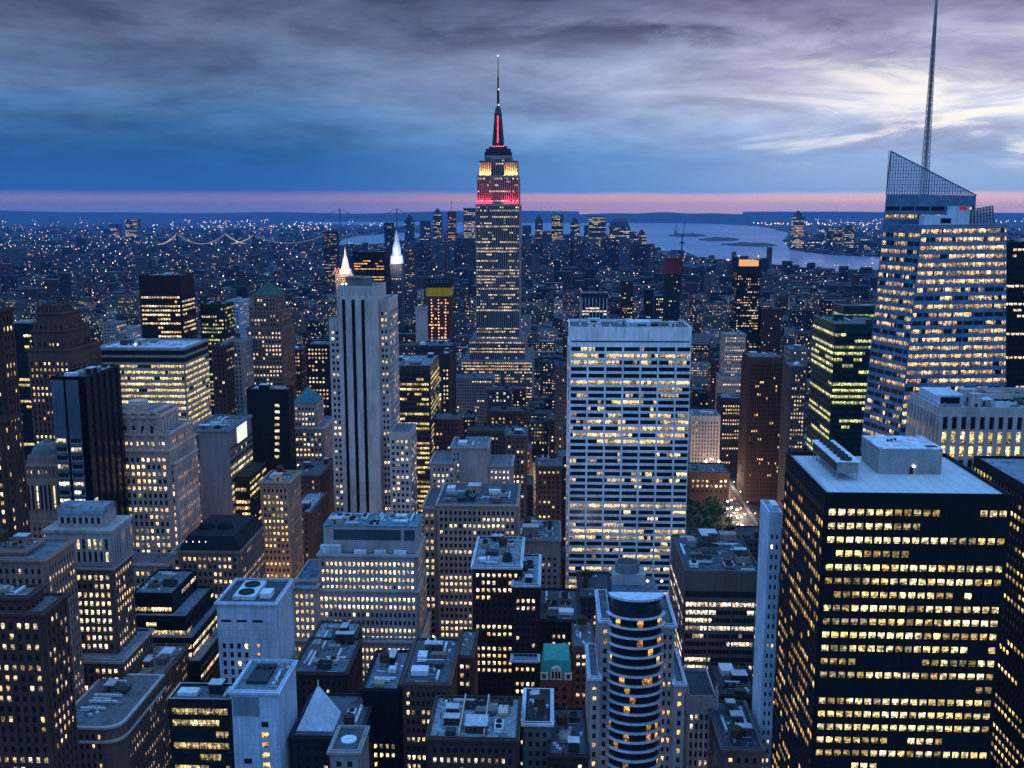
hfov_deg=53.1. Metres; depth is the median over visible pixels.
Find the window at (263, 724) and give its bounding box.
[261,722,268,726]
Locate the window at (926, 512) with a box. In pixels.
[923,510,930,515]
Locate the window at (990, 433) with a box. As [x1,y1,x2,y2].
[988,432,992,443]
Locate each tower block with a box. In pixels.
[102,317,126,343]
[126,322,141,338]
[210,341,235,413]
[224,332,254,413]
[226,297,248,335]
[295,343,306,396]
[305,334,331,415]
[323,231,339,285]
[384,223,394,273]
[404,248,416,324]
[434,408,463,450]
[441,348,453,411]
[456,370,494,424]
[504,425,527,519]
[620,279,633,318]
[643,288,654,318]
[652,294,664,318]
[784,345,808,364]
[819,299,850,314]
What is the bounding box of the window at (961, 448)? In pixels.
[959,446,963,457]
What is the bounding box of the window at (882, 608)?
[879,605,885,611]
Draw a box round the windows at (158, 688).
[141,688,165,767]
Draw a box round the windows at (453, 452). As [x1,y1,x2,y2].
[433,452,508,486]
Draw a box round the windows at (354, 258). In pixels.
[354,258,385,279]
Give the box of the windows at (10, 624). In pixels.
[0,598,76,767]
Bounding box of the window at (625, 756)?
[623,753,628,759]
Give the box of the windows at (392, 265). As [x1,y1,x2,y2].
[392,265,401,331]
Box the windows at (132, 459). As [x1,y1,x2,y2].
[126,428,178,589]
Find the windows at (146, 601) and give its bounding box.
[135,577,219,682]
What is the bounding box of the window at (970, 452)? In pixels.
[968,446,972,457]
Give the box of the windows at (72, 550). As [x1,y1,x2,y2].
[49,550,82,697]
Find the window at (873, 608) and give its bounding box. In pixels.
[870,605,876,611]
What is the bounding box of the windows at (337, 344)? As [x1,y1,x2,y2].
[332,307,416,511]
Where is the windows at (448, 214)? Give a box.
[448,214,454,240]
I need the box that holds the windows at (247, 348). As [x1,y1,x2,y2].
[236,347,253,411]
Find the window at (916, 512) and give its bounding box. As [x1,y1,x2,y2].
[914,510,920,515]
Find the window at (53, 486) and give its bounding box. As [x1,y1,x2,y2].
[53,486,55,508]
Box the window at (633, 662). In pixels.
[630,659,636,665]
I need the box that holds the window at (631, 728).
[629,726,634,731]
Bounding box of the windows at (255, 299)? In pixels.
[251,299,281,384]
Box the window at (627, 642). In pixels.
[625,639,630,646]
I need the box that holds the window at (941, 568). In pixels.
[938,565,945,571]
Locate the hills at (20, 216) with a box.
[0,210,578,221]
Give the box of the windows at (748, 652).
[670,566,753,669]
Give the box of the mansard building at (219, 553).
[177,514,265,601]
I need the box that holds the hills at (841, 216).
[743,212,1023,220]
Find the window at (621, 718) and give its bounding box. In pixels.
[618,715,623,721]
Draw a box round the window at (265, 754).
[262,752,269,757]
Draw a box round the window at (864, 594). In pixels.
[862,592,868,597]
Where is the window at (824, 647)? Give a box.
[821,645,828,650]
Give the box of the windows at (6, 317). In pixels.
[0,317,27,532]
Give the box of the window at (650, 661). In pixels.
[648,658,652,665]
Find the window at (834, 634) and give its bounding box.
[831,632,837,637]
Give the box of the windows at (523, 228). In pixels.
[523,228,530,242]
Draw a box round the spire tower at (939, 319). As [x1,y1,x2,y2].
[860,0,1006,451]
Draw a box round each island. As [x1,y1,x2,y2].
[669,233,706,236]
[699,237,738,240]
[720,242,777,246]
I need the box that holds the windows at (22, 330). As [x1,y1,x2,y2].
[14,329,34,460]
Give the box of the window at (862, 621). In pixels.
[860,619,866,624]
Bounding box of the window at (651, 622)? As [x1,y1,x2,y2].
[649,620,653,626]
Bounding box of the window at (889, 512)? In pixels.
[885,509,892,515]
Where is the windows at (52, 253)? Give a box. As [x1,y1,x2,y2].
[52,253,58,265]
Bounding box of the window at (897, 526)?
[894,523,900,529]
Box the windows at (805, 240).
[805,240,820,248]
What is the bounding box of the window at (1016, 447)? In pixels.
[1015,446,1018,455]
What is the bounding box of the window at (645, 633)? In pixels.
[643,630,648,636]
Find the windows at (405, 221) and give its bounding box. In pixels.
[405,221,412,247]
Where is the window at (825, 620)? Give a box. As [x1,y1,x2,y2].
[823,618,829,623]
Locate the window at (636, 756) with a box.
[634,754,639,759]
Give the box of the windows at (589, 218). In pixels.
[588,218,604,245]
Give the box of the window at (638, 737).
[635,735,640,741]
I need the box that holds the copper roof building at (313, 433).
[294,384,332,468]
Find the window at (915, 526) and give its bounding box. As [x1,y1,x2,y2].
[913,524,919,529]
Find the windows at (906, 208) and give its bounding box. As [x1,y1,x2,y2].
[861,206,1005,451]
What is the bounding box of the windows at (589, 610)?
[588,609,594,636]
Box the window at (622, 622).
[620,619,625,626]
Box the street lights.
[1,219,1019,359]
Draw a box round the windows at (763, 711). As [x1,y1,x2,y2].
[762,711,769,752]
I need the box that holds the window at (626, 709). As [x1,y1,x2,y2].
[624,706,629,712]
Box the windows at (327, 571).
[295,562,414,680]
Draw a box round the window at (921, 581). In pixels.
[918,579,925,584]
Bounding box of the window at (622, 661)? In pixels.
[620,658,624,664]
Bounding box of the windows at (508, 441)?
[508,441,522,517]
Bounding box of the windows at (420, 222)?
[420,222,429,242]
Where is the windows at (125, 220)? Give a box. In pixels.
[125,220,136,235]
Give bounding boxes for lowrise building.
[3,300,24,306]
[13,308,24,319]
[22,301,39,313]
[25,312,35,318]
[33,299,47,304]
[50,291,62,299]
[55,295,70,307]
[68,293,82,297]
[70,297,85,301]
[77,299,94,304]
[80,308,91,312]
[81,311,96,326]
[84,302,95,307]
[90,289,105,301]
[90,327,100,345]
[92,307,104,313]
[93,297,104,302]
[96,313,100,323]
[97,314,105,322]
[97,323,102,339]
[100,313,109,321]
[107,308,117,313]
[109,312,124,319]
[116,313,132,319]
[117,294,140,316]
[120,313,134,324]
[135,319,140,324]
[196,320,200,333]
[198,295,209,319]
[203,293,219,300]
[220,295,228,300]
[256,284,263,290]
[284,291,294,310]
[291,307,302,317]
[291,316,306,333]
[295,299,309,304]
[295,335,302,344]
[298,330,310,342]
[301,304,318,311]
[303,314,313,319]
[306,318,326,338]
[309,337,328,341]
[313,305,327,318]
[328,293,335,300]
[328,305,337,331]
[398,331,415,342]
[399,341,415,353]
[404,325,415,331]
[405,313,412,324]
[417,286,423,298]
[418,298,426,305]
[453,306,457,312]
[453,313,466,333]
[453,320,459,337]
[455,291,467,299]
[456,332,471,345]
[456,346,468,351]
[456,352,464,359]
[456,360,460,372]
[463,409,475,435]
[464,299,470,317]
[466,325,475,333]
[466,424,508,454]
[469,296,475,307]
[472,310,475,324]
[487,379,511,424]
[489,405,529,441]
[494,383,525,405]
[521,311,530,337]
[526,303,537,323]
[527,442,531,474]
[527,475,533,514]
[527,515,535,519]
[529,397,544,408]
[530,408,553,416]
[530,417,548,456]
[532,450,537,488]
[533,339,554,351]
[534,356,537,367]
[534,364,540,377]
[534,374,540,396]
[534,403,544,408]
[535,390,554,399]
[536,302,548,309]
[536,350,562,356]
[538,314,549,323]
[538,328,557,345]
[540,305,546,313]
[541,352,561,360]
[541,359,559,394]
[545,394,554,414]
[546,297,553,305]
[547,303,553,313]
[549,414,554,453]
[551,375,554,393]
[552,318,561,331]
[554,296,562,317]
[555,346,562,349]
[555,361,566,453]
[556,337,562,345]
[557,314,566,326]
[557,448,565,544]
[560,545,562,587]
[561,291,575,305]
[562,425,566,447]
[562,545,564,587]
[563,332,567,356]
[574,311,579,318]
[633,300,640,306]
[633,307,642,312]
[634,311,638,318]
[680,313,688,321]
[683,308,706,319]
[688,298,695,321]
[690,363,707,385]
[690,383,707,404]
[691,321,702,332]
[691,333,714,341]
[691,342,709,360]
[691,352,707,362]
[692,293,707,301]
[692,376,707,385]
[696,389,707,408]
[698,528,720,532]
[701,314,727,334]
[701,327,719,338]
[706,302,727,313]
[707,356,719,408]
[709,344,719,357]
[713,352,719,357]
[721,525,733,530]
[725,311,730,319]
[734,523,758,557]
[754,558,780,578]
[758,307,781,353]
[759,301,771,306]
[770,733,772,767]
[772,301,794,308]
[772,647,776,725]
[774,295,787,316]
[775,292,795,301]
[779,500,783,527]
[781,326,806,335]
[781,336,794,352]
[782,321,787,326]
[784,323,794,336]
[788,309,815,329]
[794,331,811,345]
[795,303,808,308]
[804,342,810,359]
[806,378,809,390]
[806,391,808,400]
[807,360,810,377]
[811,289,830,313]
[839,295,862,301]
[840,292,854,297]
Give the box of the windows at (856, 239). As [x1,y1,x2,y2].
[856,239,870,252]
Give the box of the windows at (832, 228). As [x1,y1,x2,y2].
[831,228,841,247]
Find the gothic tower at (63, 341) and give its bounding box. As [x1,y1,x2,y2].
[25,302,101,444]
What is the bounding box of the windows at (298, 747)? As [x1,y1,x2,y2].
[297,746,326,767]
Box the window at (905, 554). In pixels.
[902,551,908,557]
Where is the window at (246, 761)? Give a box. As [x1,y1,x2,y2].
[244,759,251,763]
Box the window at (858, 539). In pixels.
[855,537,862,542]
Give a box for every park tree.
[686,513,692,522]
[686,522,696,527]
[687,498,692,505]
[688,509,697,522]
[690,516,701,523]
[694,502,705,516]
[696,521,705,527]
[700,509,711,518]
[703,496,712,504]
[703,517,712,524]
[707,505,714,512]
[709,495,722,504]
[711,514,721,527]
[712,503,724,510]
[715,506,727,523]
[723,516,732,524]
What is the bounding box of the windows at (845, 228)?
[842,228,853,250]
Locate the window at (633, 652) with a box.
[631,650,636,656]
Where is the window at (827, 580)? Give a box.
[825,578,831,583]
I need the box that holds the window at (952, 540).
[950,538,956,543]
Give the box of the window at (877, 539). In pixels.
[874,537,880,542]
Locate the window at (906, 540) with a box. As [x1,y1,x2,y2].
[902,537,909,543]
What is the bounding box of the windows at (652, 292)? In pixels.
[647,292,652,317]
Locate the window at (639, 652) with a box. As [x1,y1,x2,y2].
[637,650,642,656]
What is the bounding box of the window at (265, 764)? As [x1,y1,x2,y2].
[263,762,269,767]
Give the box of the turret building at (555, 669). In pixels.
[540,643,571,706]
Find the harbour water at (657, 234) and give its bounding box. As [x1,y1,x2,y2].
[456,222,879,270]
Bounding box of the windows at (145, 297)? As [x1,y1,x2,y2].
[141,294,196,338]
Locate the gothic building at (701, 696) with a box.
[683,667,718,767]
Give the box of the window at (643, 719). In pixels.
[641,716,646,722]
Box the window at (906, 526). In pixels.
[903,523,910,529]
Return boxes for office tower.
[14,317,36,460]
[138,273,196,338]
[200,301,234,415]
[353,250,389,294]
[730,256,761,351]
[777,360,808,504]
[1006,239,1023,387]
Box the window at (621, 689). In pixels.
[619,686,623,693]
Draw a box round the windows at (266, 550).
[266,550,289,577]
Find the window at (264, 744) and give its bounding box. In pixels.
[262,742,269,747]
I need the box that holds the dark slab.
[246,383,295,473]
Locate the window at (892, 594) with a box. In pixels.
[890,592,896,597]
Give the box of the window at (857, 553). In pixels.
[855,551,861,556]
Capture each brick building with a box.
[0,528,85,701]
[138,643,190,767]
[296,457,334,518]
[296,631,362,716]
[302,492,327,564]
[311,621,362,671]
[360,649,409,767]
[399,637,460,767]
[457,629,478,694]
[470,534,541,767]
[521,688,553,767]
[540,588,580,661]
[547,706,589,767]
[571,614,594,706]
[576,569,610,638]
[707,662,752,712]
[708,698,765,767]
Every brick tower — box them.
[0,306,30,537]
[0,582,79,767]
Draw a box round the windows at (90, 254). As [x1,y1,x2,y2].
[90,254,96,270]
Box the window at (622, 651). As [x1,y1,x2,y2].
[620,648,624,655]
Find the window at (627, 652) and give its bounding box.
[625,649,630,656]
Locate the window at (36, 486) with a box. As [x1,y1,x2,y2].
[36,486,38,508]
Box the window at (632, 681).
[630,679,635,684]
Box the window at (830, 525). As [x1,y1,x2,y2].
[828,523,834,528]
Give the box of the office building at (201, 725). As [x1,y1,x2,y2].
[168,678,234,767]
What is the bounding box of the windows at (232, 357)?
[215,356,235,413]
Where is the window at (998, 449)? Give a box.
[996,446,1000,455]
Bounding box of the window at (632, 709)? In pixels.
[629,707,635,713]
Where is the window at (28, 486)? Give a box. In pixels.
[28,486,30,508]
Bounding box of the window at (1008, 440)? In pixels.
[1006,432,1010,443]
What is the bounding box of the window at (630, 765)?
[628,763,633,767]
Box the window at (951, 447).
[950,446,953,457]
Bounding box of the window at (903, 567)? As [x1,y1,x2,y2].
[901,565,907,570]
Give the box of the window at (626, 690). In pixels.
[624,687,629,694]
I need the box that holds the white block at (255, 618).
[214,578,294,682]
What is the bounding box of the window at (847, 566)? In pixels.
[844,564,851,570]
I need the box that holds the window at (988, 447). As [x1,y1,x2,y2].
[987,446,990,455]
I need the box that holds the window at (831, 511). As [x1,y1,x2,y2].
[829,509,835,514]
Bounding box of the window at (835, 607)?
[833,605,839,610]
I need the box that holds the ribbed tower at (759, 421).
[737,351,784,501]
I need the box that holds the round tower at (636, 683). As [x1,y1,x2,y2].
[585,557,687,767]
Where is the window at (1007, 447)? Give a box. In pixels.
[1005,446,1009,455]
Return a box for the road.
[722,484,755,525]
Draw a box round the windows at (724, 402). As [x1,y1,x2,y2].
[722,402,738,466]
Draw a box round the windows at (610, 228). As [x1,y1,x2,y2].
[608,228,629,240]
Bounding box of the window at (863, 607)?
[861,605,867,610]
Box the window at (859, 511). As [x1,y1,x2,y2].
[857,509,863,515]
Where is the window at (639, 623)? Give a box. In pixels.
[637,621,642,627]
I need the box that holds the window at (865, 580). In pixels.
[862,578,869,583]
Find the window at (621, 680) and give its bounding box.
[619,677,623,683]
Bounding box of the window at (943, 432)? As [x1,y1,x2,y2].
[941,431,945,442]
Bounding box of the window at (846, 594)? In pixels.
[843,591,849,597]
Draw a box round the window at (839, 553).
[836,550,842,556]
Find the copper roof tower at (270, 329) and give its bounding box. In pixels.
[245,282,296,399]
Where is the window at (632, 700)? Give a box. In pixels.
[630,698,635,703]
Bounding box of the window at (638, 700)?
[636,698,641,703]
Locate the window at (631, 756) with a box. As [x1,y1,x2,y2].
[629,754,633,759]
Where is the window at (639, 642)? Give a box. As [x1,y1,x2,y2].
[637,640,642,646]
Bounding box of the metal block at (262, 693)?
[228,659,297,767]
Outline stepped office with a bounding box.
[292,510,431,680]
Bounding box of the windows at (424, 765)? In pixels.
[407,746,425,767]
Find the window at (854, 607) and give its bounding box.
[851,605,858,610]
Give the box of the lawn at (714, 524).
[686,507,726,527]
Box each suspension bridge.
[157,234,245,254]
[231,235,339,259]
[310,209,427,227]
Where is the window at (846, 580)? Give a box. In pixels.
[844,578,850,583]
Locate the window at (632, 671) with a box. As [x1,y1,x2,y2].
[630,669,635,675]
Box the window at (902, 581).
[900,579,906,584]
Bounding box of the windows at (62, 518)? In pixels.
[61,517,151,681]
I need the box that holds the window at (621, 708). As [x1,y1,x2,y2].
[619,705,623,712]
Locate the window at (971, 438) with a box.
[969,431,973,443]
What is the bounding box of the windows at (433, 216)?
[433,216,440,236]
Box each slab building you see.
[193,413,265,521]
[415,306,427,343]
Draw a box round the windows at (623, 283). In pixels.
[623,283,631,317]
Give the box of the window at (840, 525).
[837,523,844,528]
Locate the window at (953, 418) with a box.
[952,417,956,428]
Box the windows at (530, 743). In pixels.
[529,742,545,764]
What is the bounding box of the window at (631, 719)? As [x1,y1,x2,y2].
[629,716,634,722]
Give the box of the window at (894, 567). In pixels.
[891,565,898,570]
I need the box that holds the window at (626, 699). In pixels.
[624,697,629,703]
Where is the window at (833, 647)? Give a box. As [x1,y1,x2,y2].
[831,645,837,650]
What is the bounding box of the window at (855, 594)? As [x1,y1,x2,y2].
[852,592,858,597]
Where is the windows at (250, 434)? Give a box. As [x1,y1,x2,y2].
[199,432,265,521]
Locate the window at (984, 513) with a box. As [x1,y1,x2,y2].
[980,510,987,516]
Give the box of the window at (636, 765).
[634,763,639,767]
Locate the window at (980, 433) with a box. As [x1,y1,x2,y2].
[978,432,982,443]
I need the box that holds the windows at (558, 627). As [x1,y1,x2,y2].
[543,627,569,643]
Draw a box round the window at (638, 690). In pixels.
[636,688,641,694]
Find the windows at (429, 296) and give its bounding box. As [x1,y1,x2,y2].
[429,296,451,338]
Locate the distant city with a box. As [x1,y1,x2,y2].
[0,225,1023,313]
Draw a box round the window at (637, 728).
[635,726,640,731]
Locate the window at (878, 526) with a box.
[875,523,881,529]
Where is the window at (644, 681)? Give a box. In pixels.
[642,678,646,684]
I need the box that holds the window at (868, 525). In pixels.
[866,523,872,528]
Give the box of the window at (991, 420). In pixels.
[989,417,993,428]
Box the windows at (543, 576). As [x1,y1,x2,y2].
[542,575,555,587]
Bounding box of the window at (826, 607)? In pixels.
[824,605,830,610]
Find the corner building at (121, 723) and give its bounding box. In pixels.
[75,674,169,767]
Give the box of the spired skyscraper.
[461,55,534,405]
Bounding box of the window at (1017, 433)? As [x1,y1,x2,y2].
[1016,432,1020,443]
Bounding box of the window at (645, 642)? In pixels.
[643,640,647,646]
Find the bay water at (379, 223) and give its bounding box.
[307,222,432,225]
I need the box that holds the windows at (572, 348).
[567,347,689,594]
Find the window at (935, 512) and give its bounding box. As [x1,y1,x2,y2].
[933,510,939,515]
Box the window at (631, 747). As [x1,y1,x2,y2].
[629,744,634,750]
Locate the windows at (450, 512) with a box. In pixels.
[425,511,513,636]
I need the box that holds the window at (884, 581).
[881,578,887,584]
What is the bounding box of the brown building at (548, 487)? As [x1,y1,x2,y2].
[535,452,562,544]
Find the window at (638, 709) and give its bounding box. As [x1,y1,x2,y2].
[635,707,640,713]
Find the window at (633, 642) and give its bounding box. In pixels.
[631,640,636,646]
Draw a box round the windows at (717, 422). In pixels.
[692,422,717,462]
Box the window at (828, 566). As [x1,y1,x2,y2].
[826,564,832,569]
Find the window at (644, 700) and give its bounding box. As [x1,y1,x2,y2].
[641,697,646,703]
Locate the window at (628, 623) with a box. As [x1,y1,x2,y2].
[625,620,630,627]
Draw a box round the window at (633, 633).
[631,630,636,637]
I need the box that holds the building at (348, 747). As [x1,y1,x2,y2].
[326,725,369,767]
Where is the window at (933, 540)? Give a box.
[931,538,937,543]
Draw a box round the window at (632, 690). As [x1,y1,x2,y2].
[630,688,635,694]
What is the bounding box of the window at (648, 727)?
[646,725,650,731]
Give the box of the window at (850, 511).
[848,509,854,514]
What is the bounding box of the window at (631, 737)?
[629,735,634,741]
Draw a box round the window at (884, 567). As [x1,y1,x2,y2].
[882,565,888,570]
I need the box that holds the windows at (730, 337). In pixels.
[723,337,743,391]
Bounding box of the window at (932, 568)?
[929,565,935,571]
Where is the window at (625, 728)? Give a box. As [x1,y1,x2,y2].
[623,725,628,731]
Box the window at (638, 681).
[636,679,641,684]
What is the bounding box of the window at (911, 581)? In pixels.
[909,579,915,584]
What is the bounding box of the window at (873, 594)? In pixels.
[871,592,877,597]
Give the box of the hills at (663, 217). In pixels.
[522,212,806,222]
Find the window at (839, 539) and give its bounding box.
[837,537,843,542]
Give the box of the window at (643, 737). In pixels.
[641,735,645,741]
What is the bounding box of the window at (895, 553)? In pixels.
[892,551,898,556]
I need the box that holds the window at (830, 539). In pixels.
[827,536,833,542]
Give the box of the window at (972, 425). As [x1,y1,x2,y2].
[970,417,974,428]
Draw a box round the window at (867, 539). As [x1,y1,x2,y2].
[865,537,871,542]
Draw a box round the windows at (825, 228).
[825,228,831,247]
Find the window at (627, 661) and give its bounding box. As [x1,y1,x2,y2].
[625,659,630,665]
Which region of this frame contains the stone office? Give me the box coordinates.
[421,482,520,637]
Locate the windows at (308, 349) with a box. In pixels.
[308,349,328,415]
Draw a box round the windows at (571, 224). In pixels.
[571,224,578,239]
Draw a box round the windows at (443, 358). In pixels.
[443,358,447,410]
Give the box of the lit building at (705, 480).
[687,460,730,500]
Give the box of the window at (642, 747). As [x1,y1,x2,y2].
[640,744,645,750]
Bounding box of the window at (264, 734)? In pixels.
[262,732,268,736]
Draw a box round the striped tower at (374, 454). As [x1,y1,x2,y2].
[329,271,417,512]
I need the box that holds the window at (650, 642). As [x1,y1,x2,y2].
[648,639,652,646]
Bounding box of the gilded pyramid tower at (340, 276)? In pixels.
[333,249,352,304]
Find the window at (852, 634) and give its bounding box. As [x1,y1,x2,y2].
[850,632,856,637]
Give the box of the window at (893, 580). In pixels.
[890,578,897,584]
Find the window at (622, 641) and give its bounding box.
[620,639,624,645]
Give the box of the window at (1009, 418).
[1007,417,1011,428]
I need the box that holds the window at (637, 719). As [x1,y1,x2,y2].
[635,717,640,722]
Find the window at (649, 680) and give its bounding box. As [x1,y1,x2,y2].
[647,678,651,684]
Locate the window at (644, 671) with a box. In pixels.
[642,669,647,675]
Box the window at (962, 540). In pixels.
[959,538,966,543]
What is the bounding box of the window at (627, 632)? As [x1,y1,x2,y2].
[625,630,630,636]
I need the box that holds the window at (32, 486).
[32,486,34,508]
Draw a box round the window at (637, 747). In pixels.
[635,745,639,750]
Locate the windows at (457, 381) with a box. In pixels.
[457,381,490,423]
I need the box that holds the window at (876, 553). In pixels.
[873,551,880,556]
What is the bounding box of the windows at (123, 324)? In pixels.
[104,324,125,343]
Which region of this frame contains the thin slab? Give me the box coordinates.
[751,500,781,767]
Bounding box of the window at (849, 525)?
[847,523,853,528]
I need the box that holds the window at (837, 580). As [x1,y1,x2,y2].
[834,578,841,583]
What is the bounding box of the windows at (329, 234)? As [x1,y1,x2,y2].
[324,233,336,285]
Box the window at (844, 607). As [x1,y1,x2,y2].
[842,605,848,610]
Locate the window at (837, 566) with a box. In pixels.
[835,564,841,569]
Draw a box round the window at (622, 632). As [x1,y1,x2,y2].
[620,629,624,635]
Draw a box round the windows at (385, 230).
[385,230,392,272]
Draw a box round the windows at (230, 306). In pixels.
[201,306,234,415]
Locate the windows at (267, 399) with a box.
[266,398,293,469]
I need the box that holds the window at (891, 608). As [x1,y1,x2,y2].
[889,606,895,611]
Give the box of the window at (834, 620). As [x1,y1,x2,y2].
[832,618,838,623]
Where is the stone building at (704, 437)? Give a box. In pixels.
[688,409,720,462]
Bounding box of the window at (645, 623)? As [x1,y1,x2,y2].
[643,621,648,627]
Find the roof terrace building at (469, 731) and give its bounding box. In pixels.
[425,693,521,767]
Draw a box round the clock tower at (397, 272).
[390,230,404,331]
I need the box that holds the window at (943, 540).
[940,538,947,543]
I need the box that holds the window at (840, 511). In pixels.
[838,509,844,514]
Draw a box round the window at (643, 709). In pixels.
[641,707,646,713]
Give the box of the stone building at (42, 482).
[25,438,59,537]
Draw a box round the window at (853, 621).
[851,618,857,624]
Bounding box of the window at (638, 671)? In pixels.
[636,669,641,675]
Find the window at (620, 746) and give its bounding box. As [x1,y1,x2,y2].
[618,743,622,749]
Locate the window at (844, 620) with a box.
[841,618,848,624]
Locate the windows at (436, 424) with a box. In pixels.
[434,424,456,448]
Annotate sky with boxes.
[0,0,1023,213]
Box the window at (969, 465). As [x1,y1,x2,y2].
[967,460,971,468]
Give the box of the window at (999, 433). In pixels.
[997,432,1001,443]
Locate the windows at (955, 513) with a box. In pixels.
[772,467,1006,767]
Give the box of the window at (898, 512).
[895,509,901,515]
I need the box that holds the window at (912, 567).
[910,565,916,570]
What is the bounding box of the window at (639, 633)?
[637,631,642,637]
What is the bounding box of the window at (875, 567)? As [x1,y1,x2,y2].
[873,565,879,570]
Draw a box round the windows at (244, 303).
[234,303,248,334]
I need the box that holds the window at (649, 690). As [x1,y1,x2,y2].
[647,687,651,693]
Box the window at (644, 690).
[642,688,646,694]
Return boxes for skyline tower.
[26,251,38,269]
[42,254,51,261]
[51,251,62,266]
[64,254,74,271]
[90,252,99,271]
[109,224,121,237]
[125,219,141,237]
[186,255,195,268]
[211,253,221,272]
[228,256,235,267]
[404,215,414,247]
[420,221,430,242]
[433,209,442,240]
[447,200,456,242]
[463,208,475,237]
[522,225,530,243]
[535,216,542,237]
[543,232,551,242]
[552,214,562,241]
[563,234,570,243]
[570,218,579,240]
[584,225,587,238]
[588,216,605,246]
[608,218,629,241]
[629,232,636,243]
[637,230,645,244]
[790,211,803,249]
[804,239,821,249]
[824,227,831,247]
[831,227,841,250]
[841,225,854,250]
[855,238,871,252]
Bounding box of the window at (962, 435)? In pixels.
[960,431,964,442]
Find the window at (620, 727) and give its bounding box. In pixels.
[618,724,623,730]
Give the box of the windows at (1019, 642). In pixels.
[974,467,1023,767]
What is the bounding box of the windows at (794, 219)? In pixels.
[790,219,803,247]
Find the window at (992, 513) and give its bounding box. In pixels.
[990,510,996,516]
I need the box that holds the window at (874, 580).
[872,578,878,584]
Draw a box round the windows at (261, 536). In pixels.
[242,536,264,576]
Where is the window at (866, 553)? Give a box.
[864,551,870,556]
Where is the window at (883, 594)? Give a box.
[880,592,886,597]
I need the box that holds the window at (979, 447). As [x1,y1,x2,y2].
[977,446,981,455]
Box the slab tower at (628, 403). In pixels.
[565,318,691,594]
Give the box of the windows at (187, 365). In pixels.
[120,356,210,424]
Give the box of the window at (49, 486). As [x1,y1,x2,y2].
[49,486,51,508]
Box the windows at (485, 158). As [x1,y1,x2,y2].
[462,158,531,405]
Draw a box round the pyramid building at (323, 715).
[288,680,372,767]
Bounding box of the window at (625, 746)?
[623,744,628,750]
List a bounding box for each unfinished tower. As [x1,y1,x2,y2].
[426,231,467,340]
[663,223,684,318]
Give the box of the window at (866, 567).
[863,564,869,570]
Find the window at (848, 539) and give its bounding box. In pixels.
[846,537,852,542]
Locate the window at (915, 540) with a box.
[912,537,918,543]
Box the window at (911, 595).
[908,592,914,598]
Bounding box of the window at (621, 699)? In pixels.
[619,696,623,702]
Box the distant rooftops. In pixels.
[0,282,875,533]
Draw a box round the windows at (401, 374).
[400,364,439,534]
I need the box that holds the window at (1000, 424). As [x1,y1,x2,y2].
[998,417,1002,428]
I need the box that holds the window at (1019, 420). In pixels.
[1017,417,1021,429]
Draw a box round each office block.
[100,337,211,426]
[399,352,439,534]
[415,340,455,411]
[579,290,607,318]
[669,529,757,675]
[716,393,739,471]
[771,435,1011,767]
[905,387,1023,469]
[973,456,1023,767]
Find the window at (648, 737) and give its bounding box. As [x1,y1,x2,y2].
[646,734,650,740]
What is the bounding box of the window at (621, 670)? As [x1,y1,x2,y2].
[619,667,624,674]
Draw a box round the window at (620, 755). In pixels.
[618,752,622,758]
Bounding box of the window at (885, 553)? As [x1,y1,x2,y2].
[883,551,889,556]
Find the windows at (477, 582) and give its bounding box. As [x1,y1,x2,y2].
[476,581,534,765]
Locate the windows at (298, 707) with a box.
[297,697,304,716]
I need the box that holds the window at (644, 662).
[642,659,647,665]
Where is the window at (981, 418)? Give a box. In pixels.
[980,417,984,428]
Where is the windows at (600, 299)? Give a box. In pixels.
[582,299,606,317]
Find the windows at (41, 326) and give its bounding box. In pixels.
[31,326,62,442]
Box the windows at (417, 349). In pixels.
[417,349,440,411]
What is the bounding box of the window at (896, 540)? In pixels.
[893,537,899,543]
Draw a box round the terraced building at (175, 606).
[134,569,219,682]
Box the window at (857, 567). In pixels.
[854,564,860,570]
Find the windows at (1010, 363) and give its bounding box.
[1006,249,1023,387]
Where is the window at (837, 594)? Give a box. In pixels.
[834,591,840,597]
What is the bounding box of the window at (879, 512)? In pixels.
[876,509,882,515]
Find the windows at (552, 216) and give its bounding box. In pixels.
[552,216,562,240]
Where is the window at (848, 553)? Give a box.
[845,550,851,556]
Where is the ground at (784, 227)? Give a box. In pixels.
[0,221,1023,732]
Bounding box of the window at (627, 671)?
[625,668,629,675]
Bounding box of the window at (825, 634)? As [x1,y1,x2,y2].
[822,631,828,637]
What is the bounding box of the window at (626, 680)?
[624,678,629,684]
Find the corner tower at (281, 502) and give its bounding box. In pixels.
[258,464,303,578]
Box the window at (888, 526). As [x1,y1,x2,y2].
[884,523,891,529]
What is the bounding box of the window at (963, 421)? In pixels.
[961,417,965,428]
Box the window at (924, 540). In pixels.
[921,538,928,543]
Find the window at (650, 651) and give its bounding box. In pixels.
[648,649,652,655]
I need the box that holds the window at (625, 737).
[623,734,628,740]
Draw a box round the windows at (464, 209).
[464,209,474,237]
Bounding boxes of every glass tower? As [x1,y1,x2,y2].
[50,364,128,514]
[806,314,873,451]
[831,301,874,317]
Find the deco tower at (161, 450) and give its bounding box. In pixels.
[122,399,200,589]
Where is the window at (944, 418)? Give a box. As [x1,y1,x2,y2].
[942,417,946,428]
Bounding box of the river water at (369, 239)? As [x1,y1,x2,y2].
[339,233,419,245]
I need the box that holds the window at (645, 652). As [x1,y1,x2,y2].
[643,650,647,656]
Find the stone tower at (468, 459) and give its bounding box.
[429,436,514,486]
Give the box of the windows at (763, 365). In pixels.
[747,365,781,495]
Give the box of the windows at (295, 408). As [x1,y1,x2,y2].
[295,408,320,465]
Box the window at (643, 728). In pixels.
[641,726,645,731]
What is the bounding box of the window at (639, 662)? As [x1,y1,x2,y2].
[636,660,641,665]
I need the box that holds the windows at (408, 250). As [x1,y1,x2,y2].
[405,250,414,324]
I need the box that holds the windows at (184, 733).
[173,731,229,767]

